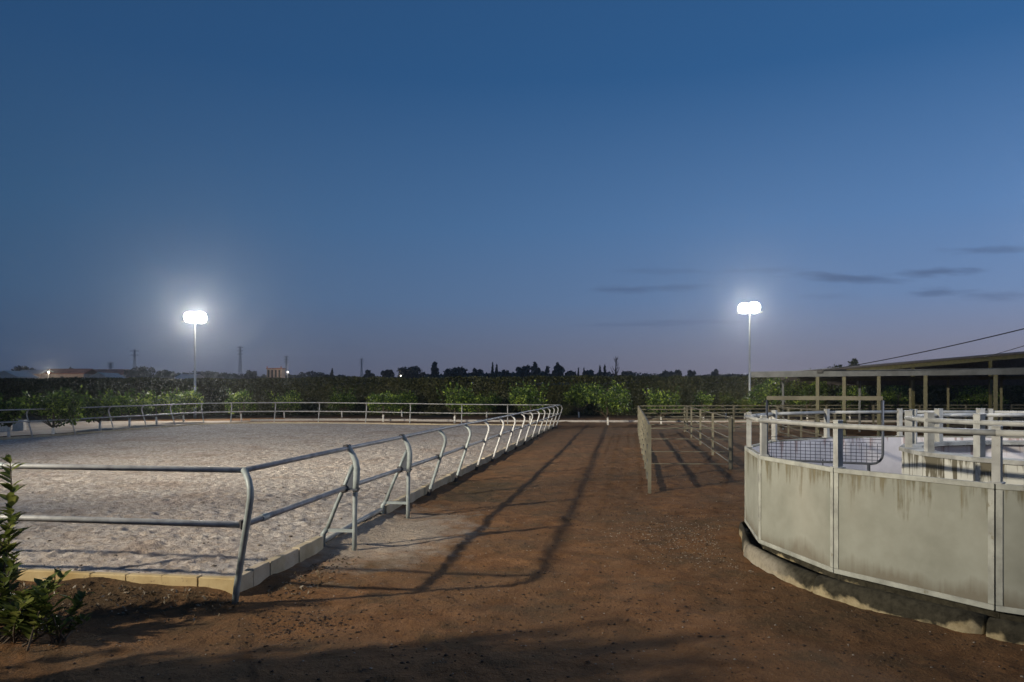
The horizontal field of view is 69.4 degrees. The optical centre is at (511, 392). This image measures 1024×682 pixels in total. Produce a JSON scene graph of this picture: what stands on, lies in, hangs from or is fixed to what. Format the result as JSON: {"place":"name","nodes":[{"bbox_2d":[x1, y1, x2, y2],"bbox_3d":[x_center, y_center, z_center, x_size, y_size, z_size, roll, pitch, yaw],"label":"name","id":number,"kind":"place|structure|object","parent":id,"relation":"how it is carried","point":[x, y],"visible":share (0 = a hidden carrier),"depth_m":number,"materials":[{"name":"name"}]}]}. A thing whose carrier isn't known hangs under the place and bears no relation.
{"place":"outdoors","nodes":[
{"label":"outdoors","id":0,"kind":"place"},
{"bbox_2d":[0,421,244,435],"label":"dirt track","id":1,"kind":"structure","parent":0,"point":[39,427],"depth_m":37.71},
{"bbox_2d":[0,423,547,575],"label":"arena sand","id":2,"kind":"structure","parent":0,"point":[152,495],"depth_m":12.86,"materials":[{"name":"beige sand"}]},
{"bbox_2d":[0,431,510,572],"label":"sand clods","id":3,"kind":"object","parent":2,"relation":"on","point":[201,519],"visible":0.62,"depth_m":8.39,"materials":[{"name":"beige sand"}]},
{"bbox_2d":[0,383,1023,681],"bbox_3d":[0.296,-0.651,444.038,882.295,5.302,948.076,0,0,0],"label":"ground","id":4,"kind":"structure","parent":0,"point":[584,457],"depth_m":6.11,"materials":[{"name":"brown soil"}]},
{"bbox_2d":[0,424,7,431],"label":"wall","id":5,"kind":"structure","parent":4,"relation":"on","point":[3,428],"depth_m":32.68,"materials":[{"name":"grey concrete"}]},
{"bbox_2d":[0,393,26,436],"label":"citrus tree","id":6,"kind":"object","parent":4,"relation":"on","point":[5,416],"visible":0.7,"depth_m":28.34,"materials":[{"name":"green plant"}]},
{"bbox_2d":[0,370,38,378],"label":"farm building","id":7,"kind":"structure","parent":4,"relation":"on","point":[14,374],"depth_m":206.71,"materials":[{"name":"grey metal"}]},
{"bbox_2d":[13,420,26,430],"bbox_3d":[-22.305,1.508,33.500,0.500,0.545,0.500,0,0,-17],"label":"irrigation box","id":8,"kind":"object","parent":4,"relation":"on","point":[19,426],"visible":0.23,"depth_m":33.32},
{"bbox_2d":[11,365,35,370],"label":"round tree","id":9,"kind":"object","parent":4,"relation":"on","point":[21,368],"visible":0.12,"depth_m":249.39,"materials":[{"name":"green plant"}]},
{"bbox_2d":[20,370,53,378],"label":"farm building","id":10,"kind":"structure","parent":4,"relation":"on","point":[39,374],"depth_m":237.33,"materials":[{"name":"grey"}]},
{"bbox_2d":[0,454,93,650],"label":"leafy bush","id":11,"kind":"object","parent":4,"relation":"on","point":[19,611],"visible":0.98,"depth_m":5.22,"materials":[{"name":"green plant"}]},
{"bbox_2d":[13,385,86,433],"bbox_3d":[-17.674,0.753,28.560,2.357,2.168,2.256,0,0,0],"label":"citrus tree","id":12,"kind":"object","parent":4,"relation":"on","point":[63,407],"visible":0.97,"depth_m":28.39,"materials":[{"name":"green plant"}]},
{"bbox_2d":[30,606,92,643],"bbox_3d":[-3.174,1.635,5.198,0.321,0.244,0.409,0,0,0],"label":"leafy tuft","id":13,"kind":"object","parent":4,"relation":"on","point":[60,635],"visible":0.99,"depth_m":5.20,"materials":[{"name":"green plant"}]},
{"bbox_2d":[43,369,96,377],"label":"farm building","id":14,"kind":"structure","parent":4,"relation":"on","point":[68,373],"depth_m":240.66,"materials":[{"name":"concrete"}]},
{"bbox_2d":[81,389,121,430],"bbox_3d":[-18.163,0.810,32.574,1.741,2.027,2.027,0,0,-23],"label":"citrus tree","id":15,"kind":"object","parent":4,"relation":"on","point":[98,412],"visible":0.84,"depth_m":32.07,"materials":[{"name":"green plant"}]},
{"bbox_2d":[88,372,125,377],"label":"farm building","id":16,"kind":"structure","parent":4,"relation":"on","point":[102,375],"depth_m":191.15,"materials":[{"name":"grey metal"}]},
{"bbox_2d":[94,369,128,377],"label":"farm building","id":17,"kind":"structure","parent":4,"relation":"on","point":[120,371],"depth_m":258.28,"materials":[{"name":"concrete"}]},
{"bbox_2d":[103,388,152,426],"bbox_3d":[-18.930,0.769,36.518,2.165,2.095,1.939,0,0,0],"label":"citrus tree","id":18,"kind":"object","parent":4,"relation":"on","point":[125,400],"visible":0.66,"depth_m":36.42,"materials":[{"name":"green plant"}]},
{"bbox_2d":[131,349,137,366],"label":"power pylon","id":19,"kind":"object","parent":4,"relation":"on","point":[134,356],"visible":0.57,"depth_m":560.12,"materials":[{"name":"metal"}]},
{"bbox_2d":[123,366,154,377],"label":"round tree","id":20,"kind":"object","parent":4,"relation":"on","point":[140,371],"visible":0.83,"depth_m":238.70,"materials":[{"name":"green plant"}]},
{"bbox_2d":[134,388,180,423],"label":"citrus tree","id":21,"kind":"object","parent":4,"relation":"on","point":[159,409],"visible":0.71,"depth_m":39.39,"materials":[{"name":"green plant"}]},
{"bbox_2d":[154,369,176,378],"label":"round tree","id":22,"kind":"object","parent":4,"relation":"on","point":[164,373],"visible":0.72,"depth_m":249.12,"materials":[{"name":"green plant"}]},
{"bbox_2d":[166,386,205,421],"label":"citrus tree","id":23,"kind":"object","parent":4,"relation":"on","point":[191,397],"visible":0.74,"depth_m":42.64,"materials":[{"name":"green plant"}]},
{"bbox_2d":[12,554,363,637],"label":"leaf litter","id":24,"kind":"object","parent":4,"relation":"on","point":[176,591],"visible":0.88,"depth_m":6.23,"materials":[{"name":"brown plant"}]},
{"bbox_2d":[174,374,204,382],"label":"farm building","id":25,"kind":"structure","parent":4,"relation":"on","point":[183,376],"depth_m":192.98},
{"bbox_2d":[181,312,207,417],"bbox_3d":[-21.808,-1.863,50.905,1.720,7.422,0.407,0,0,-29],"label":"floodlight mast","id":26,"kind":"object","parent":4,"relation":"on","point":[197,317],"visible":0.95,"depth_m":50.92,"materials":[{"name":"metal"}]},
{"bbox_2d":[200,371,222,377],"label":"round tree","id":27,"kind":"object","parent":4,"relation":"on","point":[209,374],"visible":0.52,"depth_m":238.05,"materials":[{"name":"green plant"}]},
{"bbox_2d":[237,346,242,372],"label":"power pylon","id":28,"kind":"object","parent":4,"relation":"on","point":[239,368],"visible":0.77,"depth_m":559.56,"materials":[{"name":"metal"}]},
{"bbox_2d":[223,388,257,420],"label":"citrus tree","id":29,"kind":"object","parent":4,"relation":"on","point":[238,406],"visible":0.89,"depth_m":45.29,"materials":[{"name":"green plant"}]},
{"bbox_2d":[241,370,257,378],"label":"round tree","id":30,"kind":"object","parent":4,"relation":"on","point":[249,374],"visible":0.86,"depth_m":239.41,"materials":[{"name":"green plant"}]},
{"bbox_2d":[266,366,285,377],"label":"slit building","id":31,"kind":"structure","parent":4,"relation":"on","point":[275,372],"depth_m":230.00,"materials":[{"name":"concrete"}]},
{"bbox_2d":[0,422,552,593],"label":"arena kerb","id":32,"kind":"structure","parent":4,"relation":"on","point":[256,574],"depth_m":7.01,"materials":[{"name":"concrete"}]},
{"bbox_2d":[0,402,562,603],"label":"arena fence","id":33,"kind":"object","parent":4,"relation":"on","point":[353,482],"visible":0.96,"depth_m":8.15,"materials":[{"name":"metal"}]},
{"bbox_2d":[265,389,303,417],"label":"citrus tree","id":34,"kind":"object","parent":4,"relation":"on","point":[289,406],"visible":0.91,"depth_m":50.88,"materials":[{"name":"green plant"}]},
{"bbox_2d":[284,356,288,373],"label":"power pylon","id":35,"kind":"object","parent":4,"relation":"on","point":[286,359],"visible":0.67,"depth_m":639.85,"materials":[{"name":"metal"}]},
{"bbox_2d":[327,386,357,416],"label":"citrus tree","id":36,"kind":"object","parent":4,"relation":"on","point":[335,397],"visible":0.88,"depth_m":52.01,"materials":[{"name":"green plant"}]},
{"bbox_2d":[325,508,382,542],"bbox_3d":[-1.960,1.635,9.259,0.060,0.087,1.986,0,0,8],"label":"threshold pipe","id":37,"kind":"object","parent":4,"relation":"on","point":[349,525],"visible":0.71,"depth_m":9.26,"materials":[{"name":"grey metal"}]},
{"bbox_2d":[363,369,374,377],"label":"round tree","id":38,"kind":"object","parent":4,"relation":"on","point":[368,373],"visible":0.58,"depth_m":239.70,"materials":[{"name":"green plant"}]},
{"bbox_2d":[366,390,401,421],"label":"citrus tree","id":39,"kind":"object","parent":4,"relation":"on","point":[390,398],"visible":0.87,"depth_m":42.46,"materials":[{"name":"green plant"}]},
{"bbox_2d":[380,369,394,382],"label":"round tree","id":40,"kind":"object","parent":4,"relation":"on","point":[388,373],"visible":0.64,"depth_m":239.25,"materials":[{"name":"green plant"}]},
{"bbox_2d":[390,389,417,416],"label":"citrus tree","id":41,"kind":"object","parent":4,"relation":"on","point":[405,398],"visible":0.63,"depth_m":53.48,"materials":[{"name":"green plant"}]},
{"bbox_2d":[397,366,425,377],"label":"pine tree","id":42,"kind":"object","parent":4,"relation":"on","point":[410,372],"visible":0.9,"depth_m":234.00,"materials":[{"name":"green plant"}]},
{"bbox_2d":[430,361,439,377],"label":"pine tree","id":43,"kind":"object","parent":4,"relation":"on","point":[435,372],"visible":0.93,"depth_m":229.43,"materials":[{"name":"green plant"}]},
{"bbox_2d":[152,370,757,382],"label":"distant wood","id":44,"kind":"object","parent":4,"relation":"on","point":[301,375],"visible":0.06,"depth_m":273.22,"materials":[{"name":"green plant"}]},
{"bbox_2d":[443,366,468,382],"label":"tree","id":45,"kind":"object","parent":4,"relation":"on","point":[454,371],"visible":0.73,"depth_m":233.44,"materials":[{"name":"green plant"}]},
{"bbox_2d":[436,382,477,422],"bbox_3d":[-3.036,0.589,41.688,2.058,2.455,2.172,0,0,-27],"label":"citrus tree","id":46,"kind":"object","parent":4,"relation":"on","point":[466,399],"visible":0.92,"depth_m":41.38,"materials":[{"name":"green plant"}]},
{"bbox_2d":[470,368,482,376],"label":"round tree","id":47,"kind":"object","parent":4,"relation":"on","point":[476,372],"visible":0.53,"depth_m":239.62,"materials":[{"name":"green plant"}]},
{"bbox_2d":[475,391,502,416],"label":"citrus tree","id":48,"kind":"object","parent":4,"relation":"on","point":[487,400],"visible":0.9,"depth_m":52.33,"materials":[{"name":"green plant"}]},
{"bbox_2d":[490,362,493,382],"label":"cypress tree","id":49,"kind":"object","parent":4,"relation":"on","point":[492,372],"visible":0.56,"depth_m":224.80,"materials":[{"name":"green plant"}]},
{"bbox_2d":[494,364,498,383],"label":"cypress tree","id":50,"kind":"object","parent":4,"relation":"on","point":[496,372],"visible":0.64,"depth_m":224.78,"materials":[{"name":"green plant"}]},
{"bbox_2d":[501,370,508,376],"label":"round tree","id":51,"kind":"object","parent":4,"relation":"on","point":[505,373],"visible":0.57,"depth_m":239.49,"materials":[{"name":"green plant"}]},
{"bbox_2d":[0,466,1017,681],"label":"dirt clods","id":52,"kind":"object","parent":4,"relation":"on","point":[352,627],"visible":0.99,"depth_m":5.66,"materials":[{"name":"brown soil"}]},
{"bbox_2d":[0,375,1023,415],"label":"orchard hedge","id":53,"kind":"object","parent":4,"relation":"on","point":[213,390],"visible":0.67,"depth_m":57.02,"materials":[{"name":"green plant"}]},
{"bbox_2d":[515,365,530,376],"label":"round tree","id":54,"kind":"object","parent":4,"relation":"on","point":[523,371],"visible":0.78,"depth_m":234.43,"materials":[{"name":"green plant"}]},
{"bbox_2d":[507,379,548,422],"bbox_3d":[0.952,0.504,42.500,2.446,2.686,2.619,0,0,0],"label":"citrus tree","id":55,"kind":"object","parent":4,"relation":"on","point":[532,394],"visible":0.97,"depth_m":42.44,"materials":[{"name":"green plant"}]},
{"bbox_2d":[528,361,541,383],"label":"round tree","id":56,"kind":"object","parent":4,"relation":"on","point":[534,369],"visible":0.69,"depth_m":227.64,"materials":[{"name":"green plant"}]},
{"bbox_2d":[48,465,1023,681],"bbox_3d":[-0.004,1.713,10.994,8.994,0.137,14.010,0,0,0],"label":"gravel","id":57,"kind":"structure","parent":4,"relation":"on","point":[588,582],"depth_m":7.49,"materials":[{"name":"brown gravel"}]},
{"bbox_2d":[545,366,549,383],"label":"round tree","id":58,"kind":"object","parent":4,"relation":"on","point":[547,371],"visible":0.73,"depth_m":231.77,"materials":[{"name":"green plant"}]},
{"bbox_2d":[552,362,564,382],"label":"round tree","id":59,"kind":"object","parent":4,"relation":"on","point":[558,370],"visible":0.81,"depth_m":229.34,"materials":[{"name":"green plant"}]},
{"bbox_2d":[565,370,576,382],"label":"round tree","id":60,"kind":"object","parent":4,"relation":"on","point":[569,373],"visible":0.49,"depth_m":239.25,"materials":[{"name":"green plant"}]},
{"bbox_2d":[561,380,593,416],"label":"citrus tree","id":61,"kind":"object","parent":4,"relation":"on","point":[574,393],"visible":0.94,"depth_m":52.19,"materials":[{"name":"green plant"}]},
{"bbox_2d":[585,369,594,375],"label":"round tree","id":62,"kind":"object","parent":4,"relation":"on","point":[589,372],"visible":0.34,"depth_m":238.83,"materials":[{"name":"green plant"}]},
{"bbox_2d":[603,364,607,383],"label":"cypress tree","id":63,"kind":"object","parent":4,"relation":"on","point":[604,372],"visible":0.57,"depth_m":227.84,"materials":[{"name":"green plant"}]},
{"bbox_2d":[583,379,632,424],"bbox_3d":[5.184,0.530,40.004,2.596,2.645,3.173,0,0,0],"label":"citrus tree","id":64,"kind":"object","parent":4,"relation":"on","point":[611,401],"visible":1,"depth_m":39.85,"materials":[{"name":"green plant"}]},
{"bbox_2d":[610,357,618,382],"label":"bare tree","id":65,"kind":"object","parent":4,"relation":"on","point":[615,370],"visible":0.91,"depth_m":189.86,"materials":[{"name":"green plant"}]},
{"bbox_2d":[621,371,632,382],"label":"round tree","id":66,"kind":"object","parent":4,"relation":"on","point":[626,373],"visible":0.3,"depth_m":239.63,"materials":[{"name":"green plant"}]},
{"bbox_2d":[251,419,1023,421],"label":"irrigation kerb","id":67,"kind":"structure","parent":4,"relation":"on","point":[443,420],"depth_m":44.12,"materials":[{"name":"grey concrete"}]},
{"bbox_2d":[638,405,650,493],"bbox_3d":[3.961,1.190,22.579,0.071,1.280,19.547,0,0,9],"label":"corral fence","id":68,"kind":"object","parent":4,"relation":"on","point":[644,429],"visible":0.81,"depth_m":16.23,"materials":[{"name":"beige paint"}]},
{"bbox_2d":[642,386,683,423],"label":"citrus tree","id":69,"kind":"object","parent":4,"relation":"on","point":[659,400],"visible":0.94,"depth_m":40.50,"materials":[{"name":"green plant"}]},
{"bbox_2d":[661,369,669,378],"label":"round tree","id":70,"kind":"object","parent":4,"relation":"on","point":[664,373],"visible":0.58,"depth_m":239.80,"materials":[{"name":"green plant"}]},
{"bbox_2d":[670,369,681,381],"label":"round tree","id":71,"kind":"object","parent":4,"relation":"on","point":[677,372],"visible":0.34,"depth_m":239.55,"materials":[{"name":"green plant"}]},
{"bbox_2d":[685,370,695,376],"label":"round tree","id":72,"kind":"object","parent":4,"relation":"on","point":[691,373],"visible":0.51,"depth_m":239.34,"materials":[{"name":"green plant"}]},
{"bbox_2d":[651,418,731,468],"bbox_3d":[4.070,1.205,16.989,1.904,1.250,0.060,0,0,4],"label":"corral fence","id":73,"kind":"object","parent":4,"relation":"on","point":[729,428],"visible":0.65,"depth_m":16.95,"materials":[{"name":"grey metal"}]},
{"bbox_2d":[691,390,714,419],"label":"citrus tree","id":74,"kind":"object","parent":4,"relation":"on","point":[704,399],"visible":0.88,"depth_m":44.27,"materials":[{"name":"green plant"}]},
{"bbox_2d":[684,406,732,468],"bbox_3d":[6.366,1.197,24.991,0.068,1.266,16.299,0,0,9],"label":"corral fence","id":75,"kind":"object","parent":4,"relation":"on","point":[700,433],"visible":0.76,"depth_m":21.28,"materials":[{"name":"grey metal"}]},
{"bbox_2d":[711,369,720,383],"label":"round tree","id":76,"kind":"object","parent":4,"relation":"on","point":[715,372],"visible":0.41,"depth_m":234.37,"materials":[{"name":"green plant"}]},
{"bbox_2d":[714,391,734,417],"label":"citrus tree","id":77,"kind":"object","parent":4,"relation":"on","point":[725,399],"visible":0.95,"depth_m":51.07,"materials":[{"name":"green plant"}]},
{"bbox_2d":[732,395,753,418],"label":"citrus tree","id":78,"kind":"object","parent":4,"relation":"on","point":[742,401],"visible":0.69,"depth_m":49.65,"materials":[{"name":"green plant"}]},
{"bbox_2d":[737,302,762,411],"bbox_3d":[16.341,-2.186,50.903,1.720,8.072,0.407,0,0,26],"label":"floodlight mast","id":79,"kind":"object","parent":4,"relation":"on","point":[749,308],"visible":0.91,"depth_m":50.93,"materials":[{"name":"metal"}]},
{"bbox_2d":[744,377,790,418],"bbox_3d":[14.268,0.401,40.946,2.267,2.901,2.138,0,0,-24],"label":"citrus tree","id":80,"kind":"object","parent":4,"relation":"on","point":[768,390],"visible":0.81,"depth_m":40.85,"materials":[{"name":"green plant"}]},
{"bbox_2d":[768,405,835,438],"bbox_3d":[10.600,1.190,27.750,0.060,1.280,11.733,0,0,10],"label":"corral fence","id":81,"kind":"object","parent":4,"relation":"on","point":[816,417],"visible":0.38,"depth_m":26.57,"materials":[{"name":"grey metal"}]},
{"bbox_2d":[784,378,831,420],"bbox_3d":[16.958,0.468,42.571,2.568,2.772,2.368,0,0,-34],"label":"citrus tree","id":82,"kind":"object","parent":4,"relation":"on","point":[824,389],"visible":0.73,"depth_m":42.27,"materials":[{"name":"green plant"}]},
{"bbox_2d":[766,396,883,470],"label":"gate","id":83,"kind":"structure","parent":4,"relation":"on","point":[868,464],"depth_m":9.14,"materials":[{"name":"grey metal"}]},
{"bbox_2d":[639,405,1023,431],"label":"corral fence","id":84,"kind":"object","parent":4,"relation":"on","point":[779,416],"visible":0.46,"depth_m":33.74,"materials":[{"name":"grey metal"}]},
{"bbox_2d":[834,385,868,418],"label":"citrus tree","id":85,"kind":"object","parent":4,"relation":"on","point":[855,402],"visible":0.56,"depth_m":44.22,"materials":[{"name":"green plant"}]},
{"bbox_2d":[847,358,858,365],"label":"round tree","id":86,"kind":"object","parent":4,"relation":"on","point":[854,361],"visible":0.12,"depth_m":89.60,"materials":[{"name":"green plant"}]},
{"bbox_2d":[739,408,1023,644],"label":"horse walker","id":87,"kind":"object","parent":4,"relation":"on","point":[885,535],"visible":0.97,"depth_m":6.17,"materials":[{"name":"paint"}]},
{"bbox_2d":[751,368,1023,436],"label":"canopy shelter","id":88,"kind":"object","parent":4,"relation":"on","point":[925,374],"visible":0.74,"depth_m":29.22,"materials":[{"name":"paint"}]},
{"bbox_2d":[823,328,1023,370],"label":"overhead cable","id":89,"kind":"object","parent":88,"relation":"on","point":[932,349],"visible":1,"depth_m":22.91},
{"bbox_2d":[881,385,908,413],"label":"citrus tree","id":90,"kind":"object","parent":4,"relation":"on","point":[889,395],"visible":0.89,"depth_m":46.38,"materials":[{"name":"green plant"}]},
{"bbox_2d":[773,351,1023,408],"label":"shed roof","id":91,"kind":"structure","parent":4,"relation":"on","point":[1009,360],"depth_m":43.60,"materials":[{"name":"paint"}]},
{"bbox_2d":[980,346,1022,357],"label":"overhead cable","id":92,"kind":"object","parent":91,"relation":"on","point":[1002,352],"visible":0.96,"depth_m":29.35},
{"bbox_2d":[899,408,1023,484],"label":"fence","id":93,"kind":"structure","parent":4,"relation":"on","point":[934,455],"depth_m":7.79,"materials":[{"name":"paint"}]},
{"bbox_2d":[949,385,1008,410],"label":"citrus tree","id":94,"kind":"object","parent":4,"relation":"on","point":[976,397],"visible":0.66,"depth_m":44.25,"materials":[{"name":"green plant"}]},
{"bbox_2d":[0,0,1023,382],"label":"sky","id":95,"kind":"structure","parent":0,"point":[388,184],"materials":[{"name":"blue"}]}
]}

